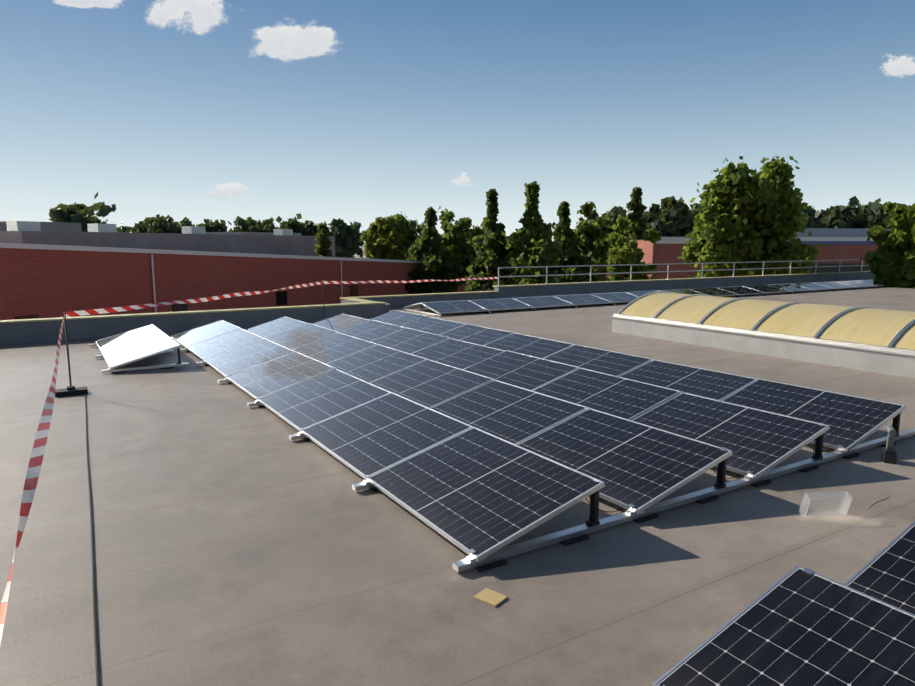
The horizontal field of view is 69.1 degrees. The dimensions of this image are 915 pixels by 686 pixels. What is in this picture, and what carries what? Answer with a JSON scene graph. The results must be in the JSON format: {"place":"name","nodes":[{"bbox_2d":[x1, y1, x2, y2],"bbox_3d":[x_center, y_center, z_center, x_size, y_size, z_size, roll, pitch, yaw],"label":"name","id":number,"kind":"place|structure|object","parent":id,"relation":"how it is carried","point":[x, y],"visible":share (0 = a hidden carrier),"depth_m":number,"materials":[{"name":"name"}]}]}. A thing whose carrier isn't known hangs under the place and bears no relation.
{"place":"outdoors","nodes":[
{"label":"outdoors","id":0,"kind":"place"},
{"bbox_2d":[0,223,48,230],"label":"distant roof block","id":1,"kind":"structure","parent":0,"point":[44,227],"depth_m":66.31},
{"bbox_2d":[0,221,81,231],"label":"rooftop unit","id":2,"kind":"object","parent":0,"point":[64,226],"depth_m":83.78,"materials":[{"name":"grey metal"}]},
{"bbox_2d":[206,232,300,235],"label":"distant building","id":3,"kind":"structure","parent":0,"point":[258,233],"depth_m":84.26,"materials":[{"name":"grey concrete"}]},
{"bbox_2d":[353,246,368,258],"bbox_3d":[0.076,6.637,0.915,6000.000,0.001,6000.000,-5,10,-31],"label":"rooftop unit","id":4,"kind":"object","parent":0,"point":[358,256],"depth_m":399.80,"materials":[{"name":"white metal"}]},
{"bbox_2d":[0,231,334,256],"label":"dark upper storey","id":5,"kind":"object","parent":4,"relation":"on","point":[279,245],"visible":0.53,"depth_m":54.81,"materials":[{"name":"grey metal"}]},
{"bbox_2d":[6,221,292,235],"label":"rooftop units","id":6,"kind":"object","parent":5,"relation":"on","point":[32,226],"visible":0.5,"depth_m":51.16,"materials":[{"name":"grey metal"}]},
{"bbox_2d":[0,248,468,319],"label":"brick hall","id":7,"kind":"structure","parent":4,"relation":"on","point":[43,283],"depth_m":32.25,"materials":[{"name":"red brick"}]},
{"bbox_2d":[0,243,421,262],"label":"roof coping","id":8,"kind":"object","parent":7,"relation":"attached to","point":[65,247],"depth_m":32.44,"materials":[{"name":"grey metal"}]},
{"bbox_2d":[15,280,409,319],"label":"brick hall vents","id":9,"kind":"object","parent":7,"relation":"attached to","point":[281,298],"visible":0.44,"depth_m":39.46,"materials":[{"name":"black"}]},
{"bbox_2d":[151,254,443,312],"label":"downpipes","id":10,"kind":"object","parent":7,"relation":"attached to","point":[154,291],"visible":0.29,"depth_m":31.55,"materials":[{"name":"grey"}]},
{"bbox_2d":[49,192,906,257],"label":"tree foliage","id":11,"kind":"object","parent":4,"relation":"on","point":[672,216],"visible":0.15,"depth_m":149.44,"materials":[{"name":"green plant"}]},
{"bbox_2d":[366,181,629,287],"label":"tree foliage","id":12,"kind":"object","parent":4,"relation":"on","point":[529,243],"visible":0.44,"depth_m":52.53,"materials":[{"name":"green plant"}]},
{"bbox_2d":[359,155,914,287],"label":"trees","id":13,"kind":"object","parent":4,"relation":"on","point":[769,198],"visible":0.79,"depth_m":36.34,"materials":[{"name":"green plant"}]},
{"bbox_2d":[608,240,701,278],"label":"brick block","id":14,"kind":"structure","parent":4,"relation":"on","point":[662,253],"depth_m":55.52,"materials":[{"name":"red brick"}]},
{"bbox_2d":[656,239,688,243],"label":"brick block fascia","id":15,"kind":"structure","parent":14,"relation":"on","point":[670,241],"depth_m":55.15,"materials":[{"name":"white paint"}]},
{"bbox_2d":[0,272,874,344],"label":"parapet walls","id":16,"kind":"structure","parent":0,"point":[30,332],"depth_m":17.80,"materials":[{"name":"grey concrete"}]},
{"bbox_2d":[0,271,869,323],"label":"parapet coping","id":17,"kind":"object","parent":16,"relation":"on","point":[364,301],"visible":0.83,"depth_m":18.02,"materials":[{"name":"grey metal"}]},
{"bbox_2d":[497,259,868,285],"bbox_3d":[14.999,-3.659,32.614,31.820,0.682,0.120,-5,10,-31],"label":"guard railing","id":18,"kind":"object","parent":16,"relation":"on","point":[702,270],"visible":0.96,"depth_m":29.01,"materials":[{"name":"grey metal"}]},
{"bbox_2d":[0,0,914,244],"label":"sky","id":19,"kind":"structure","parent":0,"point":[595,101],"materials":[{"name":"blue"}]},
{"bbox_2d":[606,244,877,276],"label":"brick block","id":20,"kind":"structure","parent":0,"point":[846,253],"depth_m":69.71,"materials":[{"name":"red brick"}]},
{"bbox_2d":[705,263,870,274],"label":"glazing","id":21,"kind":"structure","parent":20,"relation":"attached to","point":[848,267],"depth_m":69.80,"materials":[{"name":"black glass"}]},
{"bbox_2d":[788,241,874,243],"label":"blue fascia","id":22,"kind":"structure","parent":20,"relation":"attached to","point":[838,242],"depth_m":69.20,"materials":[{"name":"blue"}]},
{"bbox_2d":[661,237,872,240],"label":"white fascia","id":23,"kind":"structure","parent":22,"relation":"on","point":[826,238],"depth_m":69.01,"materials":[{"name":"white paint"}]},
{"bbox_2d":[796,228,901,236],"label":"roof structure","id":24,"kind":"object","parent":20,"relation":"on","point":[834,232],"visible":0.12,"depth_m":69.44,"materials":[{"name":"grey metal"}]},
{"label":"building walls","id":25,"kind":"object","parent":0,"visible":0},
{"bbox_2d":[0,286,914,685],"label":"roof surface","id":26,"kind":"object","parent":25,"relation":"on","point":[238,540],"visible":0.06,"depth_m":4.61,"materials":[{"name":"grey concrete"}]},
{"bbox_2d":[55,386,87,396],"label":"barrier bases","id":27,"kind":"object","parent":26,"relation":"on","point":[70,391],"visible":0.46,"depth_m":9.34,"materials":[{"name":"black rubber"}]},
{"bbox_2d":[63,285,324,386],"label":"barrier posts","id":28,"kind":"object","parent":27,"relation":"in","point":[68,348],"visible":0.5,"depth_m":9.33,"materials":[{"name":"black metal"}]},
{"bbox_2d":[0,277,497,643],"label":"barrier tape","id":29,"kind":"object","parent":28,"relation":"attached to","point":[35,464],"visible":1,"depth_m":5.34,"materials":[{"name":"red plastic"}]},
{"bbox_2d":[84,394,99,685],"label":"roof cable","id":30,"kind":"object","parent":26,"relation":"on","point":[94,615],"visible":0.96,"depth_m":4.24,"materials":[{"name":"black rubber"}]},
{"bbox_2d":[473,588,507,606],"bbox_3d":[0.197,1.525,3.983,0.160,0.012,0.130,7,11,38],"label":"wood scrap","id":31,"kind":"object","parent":26,"relation":"on","point":[490,597],"visible":1,"depth_m":3.97,"materials":[{"name":"brown wood"}]},
{"bbox_2d":[90,287,914,685],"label":"mounting rails","id":32,"kind":"object","parent":26,"relation":"on","point":[466,563],"visible":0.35,"depth_m":5.49,"materials":[{"name":"silver metal"}]},
{"bbox_2d":[96,279,914,685],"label":"solar panel frames","id":33,"kind":"structure","parent":32,"relation":"on","point":[588,493],"depth_m":6.56,"materials":[{"name":"silver metal"}]},
{"bbox_2d":[97,279,914,685],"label":"solar panels","id":34,"kind":"object","parent":33,"relation":"in","point":[477,491],"visible":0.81,"depth_m":6.73,"materials":[{"name":"glass"}]},
{"bbox_2d":[176,304,900,526],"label":"support posts","id":35,"kind":"object","parent":32,"relation":"on","point":[592,521],"visible":0.19,"depth_m":5.62,"materials":[{"name":"black metal"}]},
{"bbox_2d":[104,289,914,571],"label":"rubber pads","id":36,"kind":"object","parent":26,"relation":"on","point":[495,564],"visible":0.1,"depth_m":5.47,"materials":[{"name":"black rubber"}]},
{"bbox_2d":[585,439,829,511],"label":"cables","id":37,"kind":"object","parent":26,"relation":"on","point":[716,478],"visible":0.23,"depth_m":5.87,"materials":[{"name":"black rubber"}]},
{"bbox_2d":[611,316,914,377],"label":"skylight curb","id":38,"kind":"structure","parent":26,"relation":"on","point":[882,361],"depth_m":12.43,"materials":[{"name":"white metal"}]},
{"bbox_2d":[614,291,914,353],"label":"skylight ribs","id":39,"kind":"object","parent":38,"relation":"on","point":[889,347],"visible":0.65,"depth_m":12.86,"materials":[{"name":"metal"}]},
{"bbox_2d":[620,292,914,349],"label":"barrel skylight","id":40,"kind":"object","parent":38,"relation":"on","point":[880,327],"visible":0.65,"depth_m":12.91},
{"bbox_2d":[798,491,852,516],"bbox_3d":[2.863,1.262,5.178,0.333,0.218,0.151,-1,8,-4],"label":"clear tub","id":41,"kind":"object","parent":26,"relation":"on","point":[823,504],"visible":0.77,"depth_m":5.14,"materials":[{"name":"white plastic"}]},
{"bbox_2d":[881,425,896,463],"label":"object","id":42,"kind":"object","parent":26,"relation":"on","point":[889,456],"visible":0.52,"depth_m":6.43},
{"bbox_2d":[886,425,896,449],"bbox_3d":[4.223,0.937,6.485,0.176,0.231,0.062,-19,21,-65],"label":"drill body","id":43,"kind":"object","parent":42,"relation":"on","point":[892,432],"visible":0.96,"depth_m":6.45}
]}

